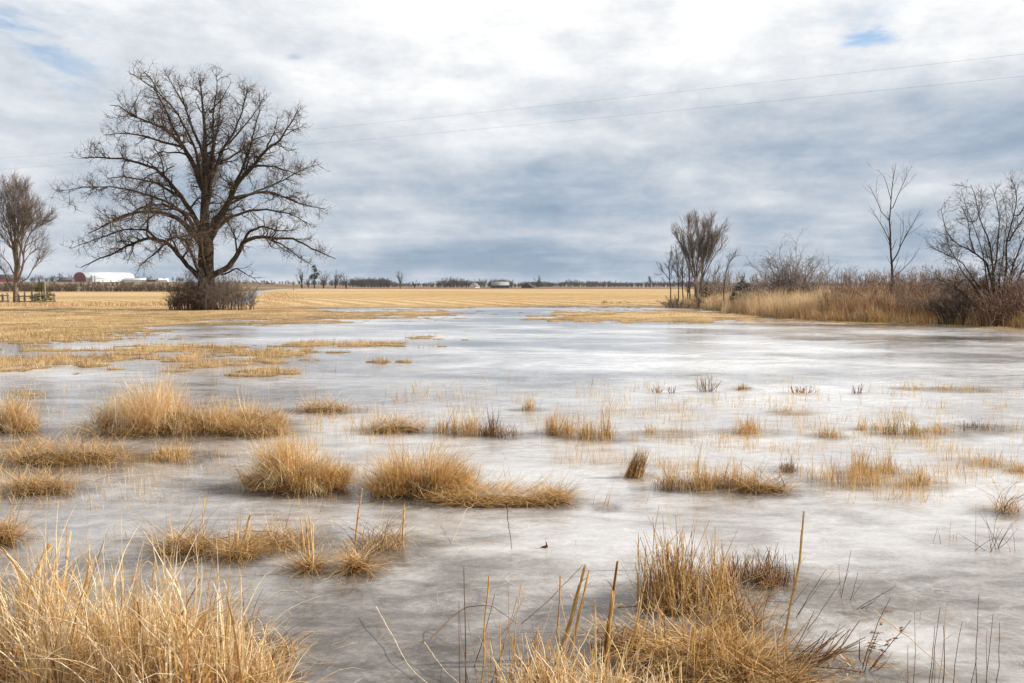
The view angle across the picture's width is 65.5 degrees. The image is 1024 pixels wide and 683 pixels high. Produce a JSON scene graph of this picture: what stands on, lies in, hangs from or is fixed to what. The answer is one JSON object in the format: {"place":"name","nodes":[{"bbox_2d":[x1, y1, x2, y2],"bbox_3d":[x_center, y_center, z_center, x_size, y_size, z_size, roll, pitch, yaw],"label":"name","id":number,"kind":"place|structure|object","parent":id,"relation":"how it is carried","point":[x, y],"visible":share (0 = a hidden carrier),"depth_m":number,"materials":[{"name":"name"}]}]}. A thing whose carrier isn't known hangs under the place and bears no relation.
{"place":"outdoors","nodes":[
{"label":"outdoors","id":0,"kind":"place"},
{"bbox_2d":[0,168,60,302],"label":"ash tree","id":1,"kind":"object","parent":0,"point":[22,215],"visible":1,"depth_m":65.22,"materials":[{"name":"brown plant"}]},
{"bbox_2d":[29,280,55,300],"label":"young spruce","id":2,"kind":"object","parent":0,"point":[41,287],"visible":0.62,"depth_m":68.80,"materials":[{"name":"green plant"}]},
{"bbox_2d":[235,284,258,309],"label":"bare shrub","id":3,"kind":"object","parent":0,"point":[251,302],"visible":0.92,"depth_m":52.03,"materials":[{"name":"brown plant"}]},
{"bbox_2d":[0,305,1023,682],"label":"pond ice","id":4,"kind":"structure","parent":0,"point":[874,535],"depth_m":6.15,"materials":[{"name":"white ice"}]},
{"bbox_2d":[0,489,55,548],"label":"tussock","id":5,"kind":"object","parent":4,"relation":"on","point":[5,538],"visible":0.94,"depth_m":4.97,"materials":[{"name":"plant"}]},
{"bbox_2d":[0,385,63,432],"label":"tussock","id":6,"kind":"object","parent":4,"relation":"on","point":[10,416],"visible":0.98,"depth_m":8.72,"materials":[{"name":"plant"}]},
{"bbox_2d":[0,458,101,499],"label":"tussock","id":7,"kind":"object","parent":4,"relation":"on","point":[29,486],"visible":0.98,"depth_m":6.17,"materials":[{"name":"plant"}]},
{"bbox_2d":[0,420,149,470],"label":"tussock","id":8,"kind":"object","parent":4,"relation":"on","point":[69,458],"visible":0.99,"depth_m":7.22,"materials":[{"name":"plant"}]},
{"bbox_2d":[0,500,165,682],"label":"reed clump","id":9,"kind":"object","parent":4,"relation":"on","point":[12,655],"visible":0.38,"depth_m":3.04,"materials":[{"name":"plant"}]},
{"bbox_2d":[0,517,266,682],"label":"reed clump","id":10,"kind":"object","parent":4,"relation":"on","point":[45,675],"visible":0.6,"depth_m":2.81,"materials":[{"name":"plant"}]},
{"bbox_2d":[51,351,267,438],"bbox_3d":[-3.911,0.557,8.836,2.482,0.896,1.563,0,4,0],"label":"tussock","id":11,"kind":"object","parent":4,"relation":"on","point":[159,414],"visible":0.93,"depth_m":8.70,"materials":[{"name":"plant"}]},
{"bbox_2d":[16,557,305,678],"bbox_3d":[-1.552,1.167,3.434,1.294,0.432,0.965,0,4,0],"label":"tussock","id":12,"kind":"object","parent":4,"relation":"on","point":[190,613],"visible":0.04,"depth_m":3.55,"materials":[{"name":"plant"}]},
{"bbox_2d":[6,522,328,682],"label":"reed clump","id":13,"kind":"object","parent":4,"relation":"on","point":[184,664],"visible":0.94,"depth_m":2.74,"materials":[{"name":"plant"}]},
{"bbox_2d":[148,434,194,461],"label":"grass tuft","id":14,"kind":"object","parent":4,"relation":"on","point":[164,456],"visible":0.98,"depth_m":7.36,"materials":[{"name":"plant"}]},
{"bbox_2d":[111,495,250,566],"bbox_3d":[-1.969,1.120,4.819,0.969,0.359,0.720,0,4,0],"label":"tussock","id":15,"kind":"object","parent":4,"relation":"on","point":[185,547],"visible":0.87,"depth_m":4.81,"materials":[{"name":"plant"}]},
{"bbox_2d":[185,509,288,567],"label":"tussock","id":16,"kind":"object","parent":4,"relation":"on","point":[243,549],"visible":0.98,"depth_m":4.71,"materials":[{"name":"plant"}]},
{"bbox_2d":[196,403,312,438],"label":"tussock","id":17,"kind":"object","parent":4,"relation":"on","point":[234,431],"visible":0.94,"depth_m":8.60,"materials":[{"name":"plant"}]},
{"bbox_2d":[145,592,364,682],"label":"reed clump","id":18,"kind":"object","parent":4,"relation":"on","point":[273,678],"visible":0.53,"depth_m":2.94,"materials":[{"name":"plant"}]},
{"bbox_2d":[221,382,294,425],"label":"tussock","id":19,"kind":"object","parent":4,"relation":"on","point":[246,412],"visible":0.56,"depth_m":9.16,"materials":[{"name":"plant"}]},
{"bbox_2d":[210,506,348,561],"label":"tussock","id":20,"kind":"object","parent":4,"relation":"on","point":[288,543],"visible":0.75,"depth_m":4.93,"materials":[{"name":"plant"}]},
{"bbox_2d":[250,613,332,666],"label":"grass tuft","id":21,"kind":"object","parent":4,"relation":"on","point":[286,649],"visible":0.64,"depth_m":3.41,"materials":[{"name":"plant"}]},
{"bbox_2d":[214,407,368,500],"bbox_3d":[-1.718,0.825,6.251,1.282,0.723,0.986,0,4,0],"label":"tussock","id":22,"kind":"object","parent":4,"relation":"on","point":[284,471],"visible":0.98,"depth_m":6.22,"materials":[{"name":"plant"}]},
{"bbox_2d":[261,514,361,582],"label":"tussock","id":23,"kind":"object","parent":4,"relation":"on","point":[306,564],"visible":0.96,"depth_m":4.52,"materials":[{"name":"plant"}]},
{"bbox_2d":[279,389,368,413],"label":"tussock","id":24,"kind":"object","parent":4,"relation":"on","point":[324,410],"visible":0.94,"depth_m":10.19,"materials":[{"name":"plant"}]},
{"bbox_2d":[311,529,410,582],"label":"tussock","id":25,"kind":"object","parent":4,"relation":"on","point":[357,566],"visible":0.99,"depth_m":4.46,"materials":[{"name":"plant"}]},
{"bbox_2d":[330,488,426,557],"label":"grass tuft","id":26,"kind":"object","parent":4,"relation":"on","point":[394,546],"visible":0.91,"depth_m":4.84,"materials":[{"name":"plant"}]},
{"bbox_2d":[358,404,449,433],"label":"tussock","id":27,"kind":"object","parent":4,"relation":"on","point":[408,428],"visible":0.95,"depth_m":8.78,"materials":[{"name":"plant"}]},
{"bbox_2d":[425,406,485,435],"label":"grass tuft","id":28,"kind":"object","parent":4,"relation":"on","point":[469,425],"visible":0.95,"depth_m":8.66,"materials":[{"name":"plant"}]},
{"bbox_2d":[343,426,598,511],"bbox_3d":[-0.367,0.917,6.025,2.103,0.570,1.156,2,4,23],"label":"tussock","id":29,"kind":"object","parent":4,"relation":"on","point":[438,482],"visible":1,"depth_m":6.02,"materials":[{"name":"plant"}]},
{"bbox_2d":[440,567,541,682],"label":"withered plant","id":30,"kind":"object","parent":4,"relation":"on","point":[483,641],"visible":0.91,"depth_m":3.05,"materials":[{"name":"plant"}]},
{"bbox_2d":[472,403,528,437],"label":"grass tuft","id":31,"kind":"object","parent":4,"relation":"on","point":[490,430],"visible":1,"depth_m":8.49,"materials":[{"name":"beige plant"}]},
{"bbox_2d":[0,370,1023,552],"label":"grass","id":32,"kind":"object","parent":4,"relation":"on","point":[773,446],"visible":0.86,"depth_m":8.02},
{"bbox_2d":[5,385,1023,682],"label":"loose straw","id":33,"kind":"object","parent":4,"relation":"on","point":[575,543],"visible":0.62,"depth_m":4.54,"materials":[{"name":"beige plant"}]},
{"bbox_2d":[477,603,615,682],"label":"grass tuft","id":34,"kind":"object","parent":4,"relation":"on","point":[536,644],"visible":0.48,"depth_m":3.02,"materials":[{"name":"plant"}]},
{"bbox_2d":[533,401,579,435],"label":"grass tuft","id":35,"kind":"object","parent":4,"relation":"on","point":[551,426],"visible":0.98,"depth_m":8.60,"materials":[{"name":"plant"}]},
{"bbox_2d":[517,471,604,509],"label":"tussock","id":36,"kind":"object","parent":4,"relation":"on","point":[561,495],"visible":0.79,"depth_m":5.89,"materials":[{"name":"plant"}]},
{"bbox_2d":[442,561,687,682],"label":"reed clump","id":37,"kind":"object","parent":4,"relation":"on","point":[570,679],"visible":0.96,"depth_m":2.91,"materials":[{"name":"plant"}]},
{"bbox_2d":[569,407,625,440],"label":"grass tuft","id":38,"kind":"object","parent":4,"relation":"on","point":[586,430],"visible":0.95,"depth_m":8.37,"materials":[{"name":"plant"}]},
{"bbox_2d":[551,594,681,653],"bbox_3d":[0.466,1.240,3.546,0.574,0.226,0.427,2,4,23],"label":"grass tuft","id":39,"kind":"object","parent":4,"relation":"on","point":[622,640],"visible":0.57,"depth_m":3.50,"materials":[{"name":"plant"}]},
{"bbox_2d":[617,446,661,477],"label":"grass tuft","id":40,"kind":"object","parent":4,"relation":"on","point":[632,471],"visible":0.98,"depth_m":6.65,"materials":[{"name":"plant"}]},
{"bbox_2d":[568,594,723,682],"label":"reed clump","id":41,"kind":"object","parent":4,"relation":"on","point":[650,671],"visible":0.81,"depth_m":2.95,"materials":[{"name":"plant"}]},
{"bbox_2d":[656,247,680,298],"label":"slender tree","id":42,"kind":"object","parent":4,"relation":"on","point":[671,252],"visible":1,"depth_m":60.25,"materials":[{"name":"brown wood"}]},
{"bbox_2d":[665,242,682,301],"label":"slender tree","id":43,"kind":"object","parent":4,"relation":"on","point":[677,272],"visible":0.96,"depth_m":60.15,"materials":[{"name":"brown wood"}]},
{"bbox_2d":[639,444,726,491],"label":"grass tuft","id":44,"kind":"object","parent":4,"relation":"on","point":[697,484],"visible":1,"depth_m":6.27,"materials":[{"name":"plant"}]},
{"bbox_2d":[618,507,773,625],"bbox_3d":[0.868,1.081,3.957,0.866,0.554,0.817,2,5,27],"label":"grass tuft","id":45,"kind":"object","parent":4,"relation":"on","point":[677,577],"visible":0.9,"depth_m":3.99,"materials":[{"name":"plant"}]},
{"bbox_2d":[572,582,830,682],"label":"tussock","id":46,"kind":"object","parent":4,"relation":"on","point":[664,643],"visible":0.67,"depth_m":3.40,"materials":[{"name":"plant"}]},
{"bbox_2d":[693,375,720,391],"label":"stem sprig","id":47,"kind":"object","parent":4,"relation":"on","point":[711,389],"visible":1,"depth_m":12.04,"materials":[{"name":"grey plant"}]},
{"bbox_2d":[697,452,762,488],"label":"grass tuft","id":48,"kind":"object","parent":4,"relation":"on","point":[723,479],"visible":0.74,"depth_m":6.31,"materials":[{"name":"plant"}]},
{"bbox_2d":[663,600,807,682],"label":"grass tuft","id":49,"kind":"object","parent":4,"relation":"on","point":[730,637],"visible":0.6,"depth_m":3.25,"materials":[{"name":"plant"}]},
{"bbox_2d":[664,554,806,631],"bbox_3d":[1.092,1.175,3.755,0.583,0.326,0.640,4,6,43],"label":"grass tuft","id":50,"kind":"object","parent":4,"relation":"on","point":[752,608],"visible":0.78,"depth_m":3.73,"materials":[{"name":"plant"}]},
{"bbox_2d":[729,409,762,434],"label":"grass tuft","id":51,"kind":"object","parent":4,"relation":"on","point":[749,427],"visible":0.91,"depth_m":8.63,"materials":[{"name":"plant"}]},
{"bbox_2d":[713,543,795,589],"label":"grass tuft","id":52,"kind":"object","parent":4,"relation":"on","point":[761,578],"visible":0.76,"depth_m":4.32,"materials":[{"name":"brown plant"}]},
{"bbox_2d":[653,609,863,682],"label":"tussock","id":53,"kind":"object","parent":4,"relation":"on","point":[785,676],"visible":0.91,"depth_m":3.20,"materials":[{"name":"plant"}]},
{"bbox_2d":[711,451,820,498],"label":"tussock","id":54,"kind":"object","parent":4,"relation":"on","point":[765,487],"visible":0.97,"depth_m":6.20,"materials":[{"name":"plant"}]},
{"bbox_2d":[778,454,801,473],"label":"grass tuft","id":55,"kind":"object","parent":4,"relation":"on","point":[791,467],"visible":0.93,"depth_m":6.87,"materials":[{"name":"beige plant"}]},
{"bbox_2d":[783,511,804,640],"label":"withered plant","id":56,"kind":"object","parent":4,"relation":"on","point":[795,582],"visible":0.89,"depth_m":3.58,"materials":[{"name":"plant"}]},
{"bbox_2d":[780,570,840,628],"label":"withered plant","id":57,"kind":"object","parent":4,"relation":"on","point":[810,597],"visible":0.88,"depth_m":3.85,"materials":[{"name":"brown plant"}]},
{"bbox_2d":[770,611,884,682],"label":"broken plant","id":58,"kind":"object","parent":4,"relation":"on","point":[831,655],"visible":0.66,"depth_m":3.31,"materials":[{"name":"brown plant"}]},
{"bbox_2d":[800,449,890,487],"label":"grass tuft","id":59,"kind":"object","parent":4,"relation":"on","point":[854,475],"visible":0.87,"depth_m":6.51,"materials":[{"name":"plant"}]},
{"bbox_2d":[851,417,885,430],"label":"grass tuft","id":60,"kind":"object","parent":4,"relation":"on","point":[878,426],"visible":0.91,"depth_m":8.88,"materials":[{"name":"plant"}]},
{"bbox_2d":[834,599,910,677],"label":"dead weed","id":61,"kind":"object","parent":4,"relation":"on","point":[873,664],"visible":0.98,"depth_m":3.32,"materials":[{"name":"brown plant"}]},
{"bbox_2d":[845,437,909,475],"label":"grass tuft","id":62,"kind":"object","parent":4,"relation":"on","point":[877,465],"visible":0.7,"depth_m":6.81,"materials":[{"name":"plant"}]},
{"bbox_2d":[870,406,931,435],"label":"grass tuft","id":63,"kind":"object","parent":4,"relation":"on","point":[915,426],"visible":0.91,"depth_m":8.62,"materials":[{"name":"plant"}]},
{"bbox_2d":[895,460,938,486],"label":"grass tuft","id":64,"kind":"object","parent":4,"relation":"on","point":[924,480],"visible":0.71,"depth_m":6.41,"materials":[{"name":"plant"}]},
{"bbox_2d":[922,417,959,434],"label":"grass tuft","id":65,"kind":"object","parent":4,"relation":"on","point":[939,428],"visible":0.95,"depth_m":8.68,"materials":[{"name":"plant"}]},
{"bbox_2d":[907,597,999,682],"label":"withered plant","id":66,"kind":"object","parent":4,"relation":"on","point":[956,652],"visible":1,"depth_m":3.10,"materials":[{"name":"plant"}]},
{"bbox_2d":[955,419,1006,431],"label":"grass tuft","id":67,"kind":"object","parent":4,"relation":"on","point":[975,426],"visible":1,"depth_m":8.88,"materials":[{"name":"grey plant"}]},
{"bbox_2d":[958,505,1014,551],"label":"withered plant","id":68,"kind":"object","parent":4,"relation":"on","point":[993,536],"visible":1,"depth_m":4.83,"materials":[{"name":"plant"}]},
{"bbox_2d":[967,467,1023,513],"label":"grass tuft","id":69,"kind":"object","parent":4,"relation":"on","point":[1015,506],"visible":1,"depth_m":5.62,"materials":[{"name":"plant"}]},
{"bbox_2d":[979,260,1023,321],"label":"bare shrub","id":70,"kind":"object","parent":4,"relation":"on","point":[1012,284],"visible":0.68,"depth_m":31.43,"materials":[{"name":"brown plant"}]},
{"bbox_2d":[0,282,1023,395],"bbox_3d":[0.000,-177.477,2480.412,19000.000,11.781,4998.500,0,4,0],"label":"ground","id":71,"kind":"structure","parent":0,"point":[452,296],"depth_m":48.03,"materials":[{"name":"beige plant"}]},
{"bbox_2d":[16,281,55,303],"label":"rail fence","id":72,"kind":"object","parent":71,"relation":"on","point":[24,296],"visible":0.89,"depth_m":64.82,"materials":[{"name":"grey wood"}]},
{"bbox_2d":[0,280,185,291],"bbox_3d":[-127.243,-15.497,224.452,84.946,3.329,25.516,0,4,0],"label":"hedge","id":73,"kind":"object","parent":71,"relation":"on","point":[57,288],"visible":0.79,"depth_m":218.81,"materials":[{"name":"brown plant"}]},
{"bbox_2d":[7,274,182,281],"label":"wood","id":74,"kind":"object","parent":71,"relation":"on","point":[53,278],"visible":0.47,"depth_m":887.02,"materials":[{"name":"brown plant"}]},
{"bbox_2d":[73,272,134,281],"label":"round roof barn","id":75,"kind":"structure","parent":71,"relation":"on","point":[101,277],"depth_m":826.14,"materials":[{"name":"white metal"}]},
{"bbox_2d":[0,292,314,306],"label":"pale weeds","id":76,"kind":"object","parent":71,"relation":"on","point":[108,303],"visible":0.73,"depth_m":63.59,"materials":[{"name":"yellow plant"}]},
{"bbox_2d":[159,288,182,309],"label":"bare shrub","id":77,"kind":"object","parent":71,"relation":"on","point":[172,304],"visible":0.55,"depth_m":50.94,"materials":[{"name":"brown plant"}]},
{"bbox_2d":[164,265,210,310],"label":"bare shrub","id":78,"kind":"object","parent":71,"relation":"on","point":[189,284],"visible":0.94,"depth_m":50.10,"materials":[{"name":"brown plant"}]},
{"bbox_2d":[46,58,335,309],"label":"oak tree","id":79,"kind":"object","parent":71,"relation":"on","point":[202,233],"visible":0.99,"depth_m":50.89,"materials":[{"name":"brown plant"}]},
{"bbox_2d":[182,265,229,309],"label":"bare shrub","id":80,"kind":"object","parent":71,"relation":"on","point":[210,298],"visible":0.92,"depth_m":50.23,"materials":[{"name":"brown plant"}]},
{"bbox_2d":[0,327,438,386],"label":"tufted grass","id":81,"kind":"structure","parent":71,"relation":"on","point":[258,354],"depth_m":18.68,"materials":[{"name":"beige plant"}]},
{"bbox_2d":[201,264,244,309],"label":"bare shrub","id":82,"kind":"object","parent":71,"relation":"on","point":[228,306],"visible":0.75,"depth_m":51.03,"materials":[{"name":"brown plant"}]},
{"bbox_2d":[227,264,255,309],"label":"bare shrub","id":83,"kind":"object","parent":71,"relation":"on","point":[242,302],"visible":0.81,"depth_m":51.65,"materials":[{"name":"brown plant"}]},
{"bbox_2d":[4,292,684,305],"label":"field stubble","id":84,"kind":"object","parent":71,"relation":"on","point":[465,302],"visible":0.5,"depth_m":76.23,"materials":[{"name":"beige plant"}]},
{"bbox_2d":[348,277,391,286],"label":"wood","id":85,"kind":"object","parent":71,"relation":"on","point":[380,282],"visible":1,"depth_m":764.14,"materials":[{"name":"plant"}]},
{"bbox_2d":[311,280,553,286],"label":"wood","id":86,"kind":"object","parent":71,"relation":"on","point":[432,284],"visible":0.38,"depth_m":968.41,"materials":[{"name":"plant"}]},
{"bbox_2d":[435,278,478,287],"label":"wood","id":87,"kind":"object","parent":71,"relation":"on","point":[452,283],"visible":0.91,"depth_m":740.69,"materials":[{"name":"grey plant"}]},
{"bbox_2d":[517,279,710,286],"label":"wood","id":88,"kind":"object","parent":71,"relation":"on","point":[596,283],"visible":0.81,"depth_m":976.82,"materials":[{"name":"plant"}]},
{"bbox_2d":[656,294,696,307],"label":"bare shrub","id":89,"kind":"object","parent":71,"relation":"on","point":[674,303],"visible":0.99,"depth_m":56.81,"materials":[{"name":"brown plant"}]},
{"bbox_2d":[671,238,690,301],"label":"slender tree","id":90,"kind":"object","parent":71,"relation":"on","point":[682,267],"visible":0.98,"depth_m":60.26,"materials":[{"name":"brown wood"}]},
{"bbox_2d":[671,207,734,297],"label":"grove tree","id":91,"kind":"object","parent":71,"relation":"on","point":[704,244],"visible":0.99,"depth_m":59.45,"materials":[{"name":"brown wood"}]},
{"bbox_2d":[730,276,750,299],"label":"evergreen bush","id":92,"kind":"object","parent":71,"relation":"on","point":[740,288],"visible":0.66,"depth_m":50.81,"materials":[{"name":"green plant"}]},
{"bbox_2d":[662,286,906,321],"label":"tall grass","id":93,"kind":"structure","parent":71,"relation":"on","point":[768,304],"depth_m":41.26,"materials":[{"name":"beige plant"}]},
{"bbox_2d":[741,228,848,297],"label":"bare shrub","id":94,"kind":"object","parent":71,"relation":"on","point":[776,281],"visible":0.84,"depth_m":46.56,"materials":[{"name":"brown plant"}]},
{"bbox_2d":[691,268,990,297],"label":"back scrub","id":95,"kind":"object","parent":71,"relation":"on","point":[714,285],"visible":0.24,"depth_m":65.29,"materials":[{"name":"brown plant"}]},
{"bbox_2d":[863,164,925,294],"bbox_3d":[19.004,-5.254,39.855,3.554,7.476,1.346,0,4,0],"label":"slim tree","id":96,"kind":"object","parent":71,"relation":"on","point":[890,244],"visible":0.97,"depth_m":39.73,"materials":[{"name":"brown wood"}]},
{"bbox_2d":[771,278,1023,327],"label":"dead stalks","id":97,"kind":"object","parent":71,"relation":"on","point":[903,311],"visible":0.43,"depth_m":35.73,"materials":[{"name":"brown plant"}]},
{"bbox_2d":[816,256,1023,317],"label":"twig thicket","id":98,"kind":"object","parent":71,"relation":"on","point":[901,284],"visible":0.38,"depth_m":37.98,"materials":[{"name":"brown plant"}]},
{"bbox_2d":[896,265,971,318],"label":"bare shrub","id":99,"kind":"object","parent":71,"relation":"on","point":[930,293],"visible":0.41,"depth_m":34.83,"materials":[{"name":"brown plant"}]},
{"bbox_2d":[962,283,1023,326],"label":"bare shrub","id":100,"kind":"object","parent":71,"relation":"on","point":[1000,306],"visible":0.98,"depth_m":30.92,"materials":[{"name":"brown plant"}]},
{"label":"utility pole","id":101,"kind":"object","parent":71,"relation":"on","visible":0},
{"bbox_2d":[9,54,1019,157],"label":"power line","id":102,"kind":"object","parent":101,"relation":"attached to","point":[624,97],"visible":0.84,"depth_m":50.88,"materials":[{"name":"grey metal"}]},
{"bbox_2d":[12,76,1020,168],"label":"power line","id":103,"kind":"object","parent":101,"relation":"attached to","point":[582,119],"visible":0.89,"depth_m":50.61,"materials":[{"name":"grey metal"}]},
{"bbox_2d":[0,0,1023,283],"label":"sky","id":104,"kind":"structure","parent":0,"point":[599,199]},
{"bbox_2d":[310,280,1023,285],"bbox_3d":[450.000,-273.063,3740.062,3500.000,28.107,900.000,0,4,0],"label":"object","id":105,"kind":"structure","parent":0,"point":[534,285],"depth_m":3420.36,"materials":[{"name":"grey wood"}]},
{"bbox_2d":[915,270,986,324],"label":"bare shrub","id":106,"kind":"object","parent":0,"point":[939,308],"visible":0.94,"depth_m":32.29,"materials":[{"name":"brown plant"}]},
{"bbox_2d":[917,169,1023,313],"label":"spreading shrub","id":107,"kind":"object","parent":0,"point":[993,272],"visible":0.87,"depth_m":32.75,"materials":[{"name":"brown wood"}]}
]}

